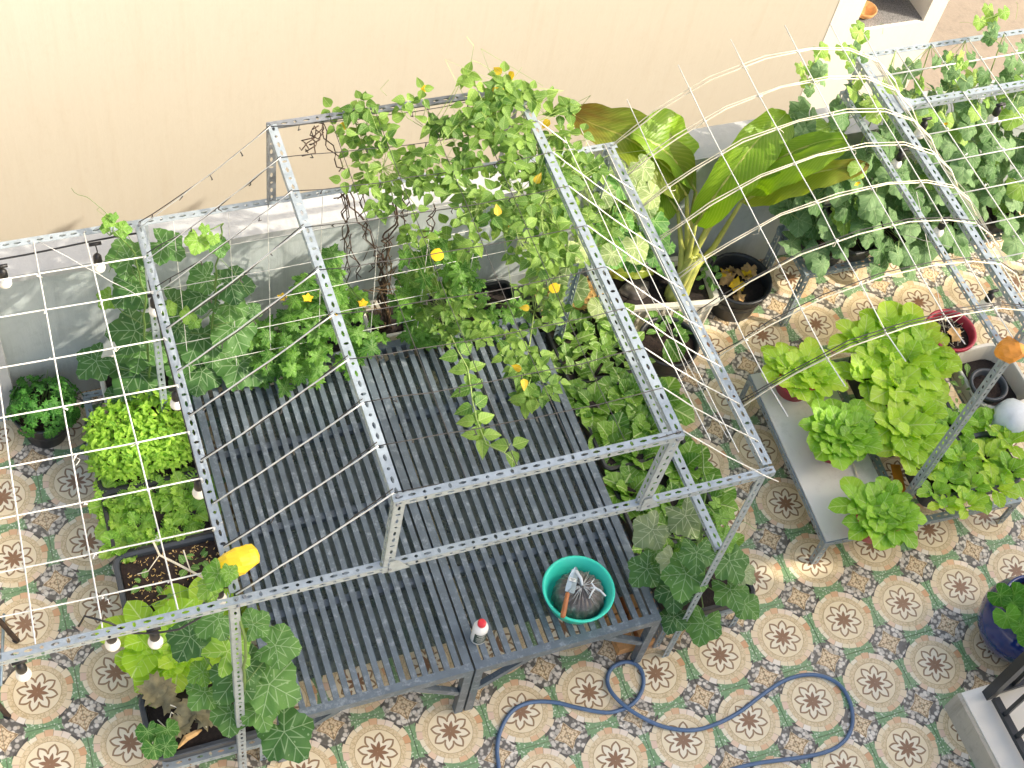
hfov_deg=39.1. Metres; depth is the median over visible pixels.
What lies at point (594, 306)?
squash plant
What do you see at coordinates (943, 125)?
cucumber net
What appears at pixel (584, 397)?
cabbage
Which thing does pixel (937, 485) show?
mustard plant
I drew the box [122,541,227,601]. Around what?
rice husks
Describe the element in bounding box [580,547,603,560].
brick
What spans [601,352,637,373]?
bok choy
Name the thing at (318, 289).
cord net
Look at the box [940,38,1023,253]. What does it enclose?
cucumber plant
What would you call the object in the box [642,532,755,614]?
planter tray
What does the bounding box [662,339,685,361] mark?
cabbage leaf
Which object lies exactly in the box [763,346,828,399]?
mustard plant
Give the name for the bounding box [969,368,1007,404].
round pot
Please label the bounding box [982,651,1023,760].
railing
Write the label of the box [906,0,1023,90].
street
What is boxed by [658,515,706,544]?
cabbage
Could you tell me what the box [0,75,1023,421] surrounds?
parapet wall
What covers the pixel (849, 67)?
cucumber shoot
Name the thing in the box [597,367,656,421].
cabbage
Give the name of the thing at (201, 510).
curly lettuce
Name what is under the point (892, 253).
cucumber plant
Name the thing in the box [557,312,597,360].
bok choy
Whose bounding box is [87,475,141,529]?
curly lettuce
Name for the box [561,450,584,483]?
brick
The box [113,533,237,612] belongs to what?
planter tray
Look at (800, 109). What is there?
cucumber shoot
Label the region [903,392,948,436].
mustard plant
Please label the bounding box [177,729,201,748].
dead leaf
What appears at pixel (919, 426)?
mustard plant
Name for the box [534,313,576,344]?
bok choy
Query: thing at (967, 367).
seedling
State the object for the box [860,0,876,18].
clay saucer
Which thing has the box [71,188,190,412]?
pumpkin vine
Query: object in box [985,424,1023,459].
mustard plant
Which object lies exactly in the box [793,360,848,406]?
mustard plant
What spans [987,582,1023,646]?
pennywort plant
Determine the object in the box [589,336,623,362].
bok choy
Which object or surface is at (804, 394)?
mustard plant
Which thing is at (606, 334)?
bok choy
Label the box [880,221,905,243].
planter tray
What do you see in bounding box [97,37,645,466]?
bean vine
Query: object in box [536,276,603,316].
straw mulch
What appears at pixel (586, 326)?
bok choy
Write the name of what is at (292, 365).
bitter melon vine
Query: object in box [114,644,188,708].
mustard plant
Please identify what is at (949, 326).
dry roots
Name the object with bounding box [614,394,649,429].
cabbage
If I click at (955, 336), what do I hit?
dead leaf
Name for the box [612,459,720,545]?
planter tray
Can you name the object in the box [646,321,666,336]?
seedling
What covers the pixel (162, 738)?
young squash
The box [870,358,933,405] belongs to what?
mustard plant
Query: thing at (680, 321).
seedling
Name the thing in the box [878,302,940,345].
mustard plant
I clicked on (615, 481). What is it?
cabbage
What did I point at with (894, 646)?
floor
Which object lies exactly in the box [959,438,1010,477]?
mustard plant
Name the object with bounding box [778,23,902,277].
cucumber plant
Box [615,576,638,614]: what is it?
brick
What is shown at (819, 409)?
mustard plant
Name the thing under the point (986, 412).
mustard plant
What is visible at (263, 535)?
slatted bench
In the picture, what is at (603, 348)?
bok choy
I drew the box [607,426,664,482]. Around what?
cabbage
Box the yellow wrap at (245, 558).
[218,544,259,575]
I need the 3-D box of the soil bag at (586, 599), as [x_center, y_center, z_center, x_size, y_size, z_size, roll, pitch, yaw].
[0.354,1.077,7.496,0.281,0.172,0.272,-12,59,-17]
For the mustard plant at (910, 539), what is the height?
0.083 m
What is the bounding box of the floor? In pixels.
[0,210,1023,767]
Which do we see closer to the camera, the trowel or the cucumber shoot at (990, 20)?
the trowel
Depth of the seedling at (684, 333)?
9.05 m
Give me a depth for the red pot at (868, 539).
8.29 m
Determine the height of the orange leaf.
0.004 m
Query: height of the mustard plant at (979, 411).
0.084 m
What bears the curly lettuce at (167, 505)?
in the planter tray at (159, 517)
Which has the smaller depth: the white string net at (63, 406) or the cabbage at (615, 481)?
the white string net at (63, 406)
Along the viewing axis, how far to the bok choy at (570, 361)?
8.56 m
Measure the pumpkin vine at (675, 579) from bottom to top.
0.877 m
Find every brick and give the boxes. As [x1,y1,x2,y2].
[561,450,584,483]
[572,480,596,514]
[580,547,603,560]
[588,512,610,546]
[599,543,624,575]
[604,603,617,618]
[605,614,635,654]
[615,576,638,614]
[627,609,656,646]
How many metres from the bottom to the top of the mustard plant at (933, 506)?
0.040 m
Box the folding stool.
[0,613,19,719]
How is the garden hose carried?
on the floor
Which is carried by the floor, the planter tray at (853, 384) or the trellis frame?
the trellis frame
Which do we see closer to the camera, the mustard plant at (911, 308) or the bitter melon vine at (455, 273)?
the bitter melon vine at (455, 273)
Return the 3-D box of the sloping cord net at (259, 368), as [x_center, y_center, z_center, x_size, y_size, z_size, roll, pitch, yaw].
[-1.085,-0.157,6.071,0.619,0.540,1.948,-12,59,-17]
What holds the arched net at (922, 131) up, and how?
attached to the trellis frame
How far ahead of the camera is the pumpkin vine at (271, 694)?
6.63 m
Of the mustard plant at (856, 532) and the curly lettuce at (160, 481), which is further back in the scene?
the mustard plant at (856, 532)
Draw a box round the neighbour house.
[0,0,948,241]
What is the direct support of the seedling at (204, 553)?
on the planter tray at (121, 572)
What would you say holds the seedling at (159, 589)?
on the planter tray at (121, 572)
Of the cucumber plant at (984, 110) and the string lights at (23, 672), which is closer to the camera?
the string lights at (23, 672)
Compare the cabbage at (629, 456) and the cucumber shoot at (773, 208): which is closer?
the cabbage at (629, 456)
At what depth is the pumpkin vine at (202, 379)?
7.64 m
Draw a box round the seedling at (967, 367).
[958,363,972,378]
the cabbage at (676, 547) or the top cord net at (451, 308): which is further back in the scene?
the cabbage at (676, 547)
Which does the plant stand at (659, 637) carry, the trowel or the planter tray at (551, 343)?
the planter tray at (551, 343)
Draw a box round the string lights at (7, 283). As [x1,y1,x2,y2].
[0,232,135,288]
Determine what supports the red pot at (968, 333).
on the plant stand at (817, 482)
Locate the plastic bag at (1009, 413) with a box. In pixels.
[991,398,1023,432]
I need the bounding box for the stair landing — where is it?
[944,684,1023,767]
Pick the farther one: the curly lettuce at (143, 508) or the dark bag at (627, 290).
the dark bag at (627, 290)
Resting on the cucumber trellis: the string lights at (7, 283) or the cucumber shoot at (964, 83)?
the cucumber shoot at (964, 83)
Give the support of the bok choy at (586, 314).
on the planter tray at (551, 343)
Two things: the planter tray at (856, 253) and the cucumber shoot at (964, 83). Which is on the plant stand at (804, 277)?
the planter tray at (856, 253)
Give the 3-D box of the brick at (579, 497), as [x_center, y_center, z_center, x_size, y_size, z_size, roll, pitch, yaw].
[0.436,0.681,8.534,0.100,0.070,0.205,-15,59,-19]
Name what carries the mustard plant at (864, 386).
in the planter tray at (853, 384)
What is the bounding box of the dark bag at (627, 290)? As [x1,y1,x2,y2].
[618,280,649,299]
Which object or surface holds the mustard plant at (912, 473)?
in the planter tray at (924, 501)
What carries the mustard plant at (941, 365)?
in the planter tray at (853, 384)
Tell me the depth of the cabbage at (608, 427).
8.34 m
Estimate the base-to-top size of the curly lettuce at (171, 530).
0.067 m
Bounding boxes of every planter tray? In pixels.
[84,404,200,491]
[101,473,216,555]
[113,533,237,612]
[139,679,259,761]
[424,280,523,370]
[529,273,608,349]
[543,309,648,382]
[574,381,685,476]
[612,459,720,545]
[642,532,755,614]
[801,209,839,266]
[823,203,877,261]
[847,356,961,456]
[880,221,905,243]
[904,431,1021,506]
[926,188,980,230]
[981,206,1016,233]
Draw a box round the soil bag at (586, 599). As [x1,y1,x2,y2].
[551,568,605,619]
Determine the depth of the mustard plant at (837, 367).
8.74 m
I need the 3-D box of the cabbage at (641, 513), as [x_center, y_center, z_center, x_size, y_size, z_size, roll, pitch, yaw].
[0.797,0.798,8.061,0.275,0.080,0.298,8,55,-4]
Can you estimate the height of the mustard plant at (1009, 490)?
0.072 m
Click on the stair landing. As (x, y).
(981, 730)
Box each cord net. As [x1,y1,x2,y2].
[140,127,393,594]
[163,186,523,374]
[329,108,624,477]
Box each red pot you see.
[775,374,814,401]
[856,514,885,543]
[926,309,976,352]
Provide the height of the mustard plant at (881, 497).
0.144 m
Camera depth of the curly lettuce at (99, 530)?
7.64 m
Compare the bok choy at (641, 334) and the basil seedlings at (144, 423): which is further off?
the bok choy at (641, 334)
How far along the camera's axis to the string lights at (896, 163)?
8.07 m
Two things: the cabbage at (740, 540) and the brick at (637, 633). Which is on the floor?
the brick at (637, 633)
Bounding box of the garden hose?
[495,660,854,767]
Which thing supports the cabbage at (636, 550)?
in the planter tray at (628, 525)
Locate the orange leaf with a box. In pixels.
[890,464,905,491]
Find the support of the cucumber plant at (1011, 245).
attached to the cucumber trellis
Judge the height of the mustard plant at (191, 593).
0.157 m
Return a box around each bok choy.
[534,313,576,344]
[550,342,593,378]
[551,323,593,361]
[553,356,595,388]
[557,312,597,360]
[569,307,590,332]
[570,307,616,330]
[573,340,617,363]
[576,349,613,390]
[584,321,615,354]
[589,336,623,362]
[594,297,635,340]
[599,315,636,346]
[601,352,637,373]
[610,331,644,360]
[618,343,655,374]
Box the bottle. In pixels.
[470,619,487,644]
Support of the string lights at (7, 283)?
hanging from the trellis frame
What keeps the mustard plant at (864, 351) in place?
in the planter tray at (853, 384)
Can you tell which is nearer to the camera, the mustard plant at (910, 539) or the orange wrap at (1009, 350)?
the orange wrap at (1009, 350)
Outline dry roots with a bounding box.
[938,313,963,346]
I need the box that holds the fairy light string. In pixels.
[138,102,680,592]
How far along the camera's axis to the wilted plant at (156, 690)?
7.04 m
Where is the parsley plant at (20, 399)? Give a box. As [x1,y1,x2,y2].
[5,370,84,438]
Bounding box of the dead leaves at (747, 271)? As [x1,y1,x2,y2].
[719,262,756,301]
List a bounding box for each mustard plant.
[95,597,193,677]
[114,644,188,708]
[125,626,217,693]
[151,574,258,653]
[196,606,248,662]
[761,342,814,382]
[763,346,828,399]
[763,357,815,401]
[789,337,830,371]
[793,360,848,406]
[798,398,849,451]
[803,357,842,383]
[807,398,868,461]
[813,425,864,470]
[827,314,896,366]
[828,476,888,530]
[831,426,882,464]
[837,353,890,401]
[838,399,873,439]
[842,503,898,547]
[845,415,881,461]
[850,327,908,385]
[852,483,908,545]
[853,300,923,343]
[861,395,935,459]
[864,501,917,550]
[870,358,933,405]
[875,476,914,520]
[876,430,924,471]
[877,332,941,390]
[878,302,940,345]
[885,407,950,463]
[888,504,927,531]
[895,376,954,410]
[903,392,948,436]
[905,452,939,480]
[906,350,959,394]
[908,325,961,371]
[916,474,950,506]
[924,439,958,474]
[927,492,960,513]
[930,407,974,442]
[931,462,968,496]
[945,439,983,472]
[947,485,988,518]
[949,403,991,441]
[949,466,994,514]
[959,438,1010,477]
[968,406,1012,444]
[970,468,1019,507]
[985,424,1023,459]
[986,451,1023,497]
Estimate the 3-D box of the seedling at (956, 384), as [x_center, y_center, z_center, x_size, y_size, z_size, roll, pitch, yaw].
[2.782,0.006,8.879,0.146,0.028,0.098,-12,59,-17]
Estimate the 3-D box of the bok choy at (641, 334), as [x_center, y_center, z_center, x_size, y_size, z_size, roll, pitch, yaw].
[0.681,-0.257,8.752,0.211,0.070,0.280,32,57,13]
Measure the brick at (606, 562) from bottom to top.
0.070 m
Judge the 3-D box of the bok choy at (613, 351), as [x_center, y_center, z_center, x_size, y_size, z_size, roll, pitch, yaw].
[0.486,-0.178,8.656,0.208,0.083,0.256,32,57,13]
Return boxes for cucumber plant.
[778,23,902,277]
[832,45,960,281]
[869,22,989,266]
[909,2,1023,260]
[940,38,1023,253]
[989,125,1023,260]
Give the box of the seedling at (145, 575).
[131,568,151,593]
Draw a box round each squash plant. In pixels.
[521,236,606,318]
[567,153,675,276]
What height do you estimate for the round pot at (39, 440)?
0.252 m
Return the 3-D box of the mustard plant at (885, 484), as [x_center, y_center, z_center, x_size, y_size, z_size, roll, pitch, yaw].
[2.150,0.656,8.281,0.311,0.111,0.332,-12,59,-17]
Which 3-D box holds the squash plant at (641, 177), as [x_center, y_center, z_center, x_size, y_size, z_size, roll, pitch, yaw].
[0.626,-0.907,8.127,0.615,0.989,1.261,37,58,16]
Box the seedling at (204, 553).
[186,548,208,566]
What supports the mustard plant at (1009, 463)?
in the planter tray at (924, 501)
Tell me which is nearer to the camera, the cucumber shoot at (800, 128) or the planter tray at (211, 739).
the planter tray at (211, 739)
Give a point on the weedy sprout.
(718, 275)
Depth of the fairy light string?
6.09 m
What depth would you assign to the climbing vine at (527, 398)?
7.70 m
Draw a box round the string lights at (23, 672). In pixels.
[11,600,216,681]
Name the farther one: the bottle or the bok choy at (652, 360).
the bok choy at (652, 360)
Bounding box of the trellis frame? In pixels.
[0,89,775,767]
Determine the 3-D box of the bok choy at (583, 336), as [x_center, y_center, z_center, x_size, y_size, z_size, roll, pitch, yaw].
[0.349,-0.226,8.665,0.200,0.086,0.302,23,55,7]
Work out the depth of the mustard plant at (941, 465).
8.52 m
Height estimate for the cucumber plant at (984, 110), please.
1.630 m
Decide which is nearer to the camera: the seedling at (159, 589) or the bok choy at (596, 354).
the seedling at (159, 589)
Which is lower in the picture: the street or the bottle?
the bottle
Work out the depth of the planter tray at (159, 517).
7.71 m
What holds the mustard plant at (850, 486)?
in the red pot at (868, 539)
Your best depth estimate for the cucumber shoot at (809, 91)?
7.99 m
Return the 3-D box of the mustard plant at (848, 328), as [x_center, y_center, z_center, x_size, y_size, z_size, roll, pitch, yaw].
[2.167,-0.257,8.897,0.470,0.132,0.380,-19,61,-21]
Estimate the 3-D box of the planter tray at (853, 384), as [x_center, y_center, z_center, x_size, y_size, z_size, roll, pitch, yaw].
[2.380,0.113,8.837,0.524,0.183,0.705,-12,59,-17]
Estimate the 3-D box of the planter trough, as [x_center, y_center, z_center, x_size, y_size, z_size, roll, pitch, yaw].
[0.917,-0.567,9.336,0.740,0.295,0.400,-5,57,-13]
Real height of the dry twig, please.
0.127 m
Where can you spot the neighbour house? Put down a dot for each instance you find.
(128, 110)
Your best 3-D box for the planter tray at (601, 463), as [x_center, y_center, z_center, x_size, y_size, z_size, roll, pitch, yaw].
[0.681,0.260,8.489,0.538,0.163,0.568,-12,59,-17]
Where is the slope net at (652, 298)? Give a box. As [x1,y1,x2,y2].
[538,116,778,481]
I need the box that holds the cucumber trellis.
[767,28,1023,496]
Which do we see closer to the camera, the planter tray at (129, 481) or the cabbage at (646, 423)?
the planter tray at (129, 481)
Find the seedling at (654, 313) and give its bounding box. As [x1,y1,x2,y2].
[644,310,665,331]
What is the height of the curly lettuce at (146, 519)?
0.075 m
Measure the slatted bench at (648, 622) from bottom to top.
0.560 m
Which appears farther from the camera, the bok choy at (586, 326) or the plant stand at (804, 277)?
the plant stand at (804, 277)
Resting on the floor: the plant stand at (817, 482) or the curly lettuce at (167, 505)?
the plant stand at (817, 482)
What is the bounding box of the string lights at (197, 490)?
[147,280,226,603]
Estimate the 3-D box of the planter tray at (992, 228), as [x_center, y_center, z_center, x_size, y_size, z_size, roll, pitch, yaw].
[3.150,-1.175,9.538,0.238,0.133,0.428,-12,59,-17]
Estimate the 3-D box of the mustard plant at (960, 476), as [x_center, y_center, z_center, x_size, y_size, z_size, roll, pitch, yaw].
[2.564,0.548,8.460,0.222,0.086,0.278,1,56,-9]
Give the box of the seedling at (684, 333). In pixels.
[673,328,687,339]
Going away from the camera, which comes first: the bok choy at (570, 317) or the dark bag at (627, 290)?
the bok choy at (570, 317)
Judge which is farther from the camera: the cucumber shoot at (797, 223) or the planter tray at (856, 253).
the planter tray at (856, 253)
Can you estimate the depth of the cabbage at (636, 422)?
8.42 m
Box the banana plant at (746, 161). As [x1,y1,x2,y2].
[572,103,868,301]
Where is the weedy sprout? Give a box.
[696,256,722,290]
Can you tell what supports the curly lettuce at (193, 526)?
in the planter tray at (159, 517)
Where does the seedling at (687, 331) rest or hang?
in the round pot at (654, 345)
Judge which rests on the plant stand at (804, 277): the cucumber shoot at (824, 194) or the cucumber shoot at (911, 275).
the cucumber shoot at (911, 275)
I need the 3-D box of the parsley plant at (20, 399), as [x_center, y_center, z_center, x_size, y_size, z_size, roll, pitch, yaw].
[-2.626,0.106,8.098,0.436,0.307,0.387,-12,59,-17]
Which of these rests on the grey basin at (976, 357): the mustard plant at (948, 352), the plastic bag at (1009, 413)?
the plastic bag at (1009, 413)
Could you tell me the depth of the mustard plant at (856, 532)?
8.15 m
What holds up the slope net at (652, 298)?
hanging from the trellis frame
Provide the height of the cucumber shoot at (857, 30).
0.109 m
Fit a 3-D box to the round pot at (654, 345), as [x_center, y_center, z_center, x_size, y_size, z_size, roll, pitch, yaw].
[0.962,-0.195,9.101,0.394,0.272,0.394,-12,59,-17]
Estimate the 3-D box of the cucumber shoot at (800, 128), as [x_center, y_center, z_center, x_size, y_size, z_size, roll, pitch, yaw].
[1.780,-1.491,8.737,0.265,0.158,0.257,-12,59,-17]
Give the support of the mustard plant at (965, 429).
in the planter tray at (853, 384)
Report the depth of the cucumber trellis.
7.82 m
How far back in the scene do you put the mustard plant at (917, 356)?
8.87 m
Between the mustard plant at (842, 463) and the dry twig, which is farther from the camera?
the mustard plant at (842, 463)
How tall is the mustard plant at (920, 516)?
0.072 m
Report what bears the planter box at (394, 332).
on the floor
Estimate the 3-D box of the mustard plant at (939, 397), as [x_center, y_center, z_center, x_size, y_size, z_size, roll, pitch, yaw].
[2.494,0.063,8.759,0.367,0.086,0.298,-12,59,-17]
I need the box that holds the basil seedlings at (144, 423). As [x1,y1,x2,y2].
[80,388,198,482]
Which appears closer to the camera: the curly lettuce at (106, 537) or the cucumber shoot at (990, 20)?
the curly lettuce at (106, 537)
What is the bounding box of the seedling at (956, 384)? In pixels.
[950,379,969,392]
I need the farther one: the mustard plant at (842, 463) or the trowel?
the mustard plant at (842, 463)
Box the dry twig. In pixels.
[137,542,203,578]
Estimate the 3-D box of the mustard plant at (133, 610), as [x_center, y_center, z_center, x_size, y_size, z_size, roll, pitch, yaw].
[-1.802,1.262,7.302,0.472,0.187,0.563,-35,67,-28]
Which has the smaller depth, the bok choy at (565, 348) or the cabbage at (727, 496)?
the cabbage at (727, 496)
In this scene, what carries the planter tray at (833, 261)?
on the plant stand at (804, 277)
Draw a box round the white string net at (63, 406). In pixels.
[0,233,221,643]
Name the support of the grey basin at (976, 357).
on the plant stand at (817, 482)
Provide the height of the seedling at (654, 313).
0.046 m
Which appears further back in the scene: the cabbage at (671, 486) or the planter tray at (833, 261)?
the planter tray at (833, 261)
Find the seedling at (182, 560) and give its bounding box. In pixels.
[178,555,203,576]
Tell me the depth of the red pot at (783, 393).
8.80 m
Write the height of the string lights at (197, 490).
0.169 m
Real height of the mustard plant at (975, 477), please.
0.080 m
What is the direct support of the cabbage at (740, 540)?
in the planter tray at (710, 606)
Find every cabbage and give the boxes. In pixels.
[563,379,625,432]
[588,412,650,468]
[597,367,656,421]
[603,460,668,521]
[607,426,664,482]
[612,403,681,453]
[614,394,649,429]
[622,376,694,425]
[632,510,670,536]
[632,545,666,553]
[646,479,684,515]
[653,435,721,492]
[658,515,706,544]
[663,538,682,551]
[677,471,738,526]
[707,533,744,553]
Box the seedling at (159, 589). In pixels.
[155,586,172,604]
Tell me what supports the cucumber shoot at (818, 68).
attached to the cucumber plant at (840, 217)
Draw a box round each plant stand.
[82,389,266,767]
[540,332,738,647]
[739,357,1021,564]
[763,183,1023,326]
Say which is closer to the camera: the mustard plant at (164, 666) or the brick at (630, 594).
the mustard plant at (164, 666)
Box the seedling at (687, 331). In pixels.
[674,322,692,342]
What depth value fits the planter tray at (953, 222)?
9.36 m
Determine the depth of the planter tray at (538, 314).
8.95 m
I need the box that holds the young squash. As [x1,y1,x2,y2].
[135,718,179,759]
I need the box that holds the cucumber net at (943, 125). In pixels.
[865,33,1023,306]
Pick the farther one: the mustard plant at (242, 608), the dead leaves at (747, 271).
the dead leaves at (747, 271)
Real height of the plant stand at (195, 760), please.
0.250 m
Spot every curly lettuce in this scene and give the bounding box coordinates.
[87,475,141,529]
[94,498,137,540]
[98,525,148,563]
[114,509,155,548]
[121,488,159,517]
[128,471,172,513]
[137,516,181,545]
[156,511,202,541]
[158,466,215,512]
[172,489,220,532]
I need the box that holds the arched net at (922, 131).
[613,24,1023,416]
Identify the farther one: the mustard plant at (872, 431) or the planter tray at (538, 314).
the planter tray at (538, 314)
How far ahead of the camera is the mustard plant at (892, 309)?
9.04 m
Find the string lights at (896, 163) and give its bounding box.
[891,102,1021,309]
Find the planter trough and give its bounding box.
[599,256,719,331]
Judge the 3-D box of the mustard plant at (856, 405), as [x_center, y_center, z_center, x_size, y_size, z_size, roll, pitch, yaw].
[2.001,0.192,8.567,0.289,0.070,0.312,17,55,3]
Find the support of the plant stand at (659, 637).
on the floor
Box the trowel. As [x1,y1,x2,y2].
[560,567,577,617]
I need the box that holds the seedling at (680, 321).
[665,311,683,333]
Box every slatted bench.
[192,351,473,762]
[361,313,661,710]
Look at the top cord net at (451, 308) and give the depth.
6.06 m
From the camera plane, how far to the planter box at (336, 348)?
8.62 m
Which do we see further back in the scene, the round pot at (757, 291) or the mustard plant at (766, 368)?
the round pot at (757, 291)
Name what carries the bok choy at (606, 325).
on the planter tray at (551, 343)
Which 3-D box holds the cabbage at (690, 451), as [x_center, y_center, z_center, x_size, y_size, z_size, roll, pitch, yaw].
[0.971,0.445,8.302,0.409,0.118,0.462,-12,59,-17]
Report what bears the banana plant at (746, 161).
in the planter trough
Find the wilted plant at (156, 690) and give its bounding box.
[136,671,217,743]
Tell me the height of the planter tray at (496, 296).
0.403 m
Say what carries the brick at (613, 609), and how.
on the floor
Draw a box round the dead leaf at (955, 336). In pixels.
[947,327,961,341]
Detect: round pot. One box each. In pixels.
[10,384,66,448]
[639,316,699,377]
[710,252,772,321]
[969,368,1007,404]
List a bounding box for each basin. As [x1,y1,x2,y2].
[542,555,614,624]
[951,343,1023,410]
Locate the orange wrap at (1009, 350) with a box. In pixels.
[994,336,1023,363]
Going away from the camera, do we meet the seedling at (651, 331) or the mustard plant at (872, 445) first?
the mustard plant at (872, 445)
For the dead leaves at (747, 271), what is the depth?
9.42 m
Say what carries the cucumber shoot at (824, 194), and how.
on the cucumber trellis
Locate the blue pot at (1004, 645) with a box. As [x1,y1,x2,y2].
[977,575,1023,663]
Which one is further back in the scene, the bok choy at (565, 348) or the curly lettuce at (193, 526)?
the bok choy at (565, 348)
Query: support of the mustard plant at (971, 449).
in the planter tray at (924, 501)
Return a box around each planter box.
[100,355,219,405]
[253,316,366,399]
[362,297,411,368]
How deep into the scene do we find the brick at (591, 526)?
8.40 m
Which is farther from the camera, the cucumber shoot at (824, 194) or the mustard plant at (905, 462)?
the cucumber shoot at (824, 194)
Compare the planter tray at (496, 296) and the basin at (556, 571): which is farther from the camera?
the planter tray at (496, 296)
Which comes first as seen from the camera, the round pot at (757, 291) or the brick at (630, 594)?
the brick at (630, 594)
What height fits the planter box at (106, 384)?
0.193 m
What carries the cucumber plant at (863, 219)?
in the planter tray at (856, 253)
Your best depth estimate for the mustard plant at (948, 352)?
8.97 m
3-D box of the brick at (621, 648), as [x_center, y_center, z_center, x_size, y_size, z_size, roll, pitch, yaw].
[0.601,1.399,8.066,0.100,0.070,0.205,-13,59,-17]
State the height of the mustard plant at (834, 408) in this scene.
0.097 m
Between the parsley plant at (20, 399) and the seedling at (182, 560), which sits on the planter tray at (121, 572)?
the seedling at (182, 560)
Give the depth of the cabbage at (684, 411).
8.58 m
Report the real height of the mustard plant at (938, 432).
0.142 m
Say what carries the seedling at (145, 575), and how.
on the planter tray at (121, 572)
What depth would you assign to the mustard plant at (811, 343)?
8.81 m
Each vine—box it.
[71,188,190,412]
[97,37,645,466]
[142,553,314,763]
[163,223,264,406]
[242,243,390,397]
[386,227,528,350]
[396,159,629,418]
[627,442,761,646]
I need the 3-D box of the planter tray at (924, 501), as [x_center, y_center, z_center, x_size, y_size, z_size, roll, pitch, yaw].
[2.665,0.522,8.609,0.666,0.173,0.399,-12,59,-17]
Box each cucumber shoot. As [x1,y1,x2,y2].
[769,199,793,218]
[776,197,811,236]
[788,96,819,137]
[794,61,827,97]
[794,119,815,136]
[803,41,830,77]
[809,187,826,205]
[835,42,856,73]
[847,20,869,63]
[899,243,919,279]
[945,50,973,91]
[973,3,1009,53]
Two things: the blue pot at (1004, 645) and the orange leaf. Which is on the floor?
the blue pot at (1004, 645)
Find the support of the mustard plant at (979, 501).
in the planter tray at (924, 501)

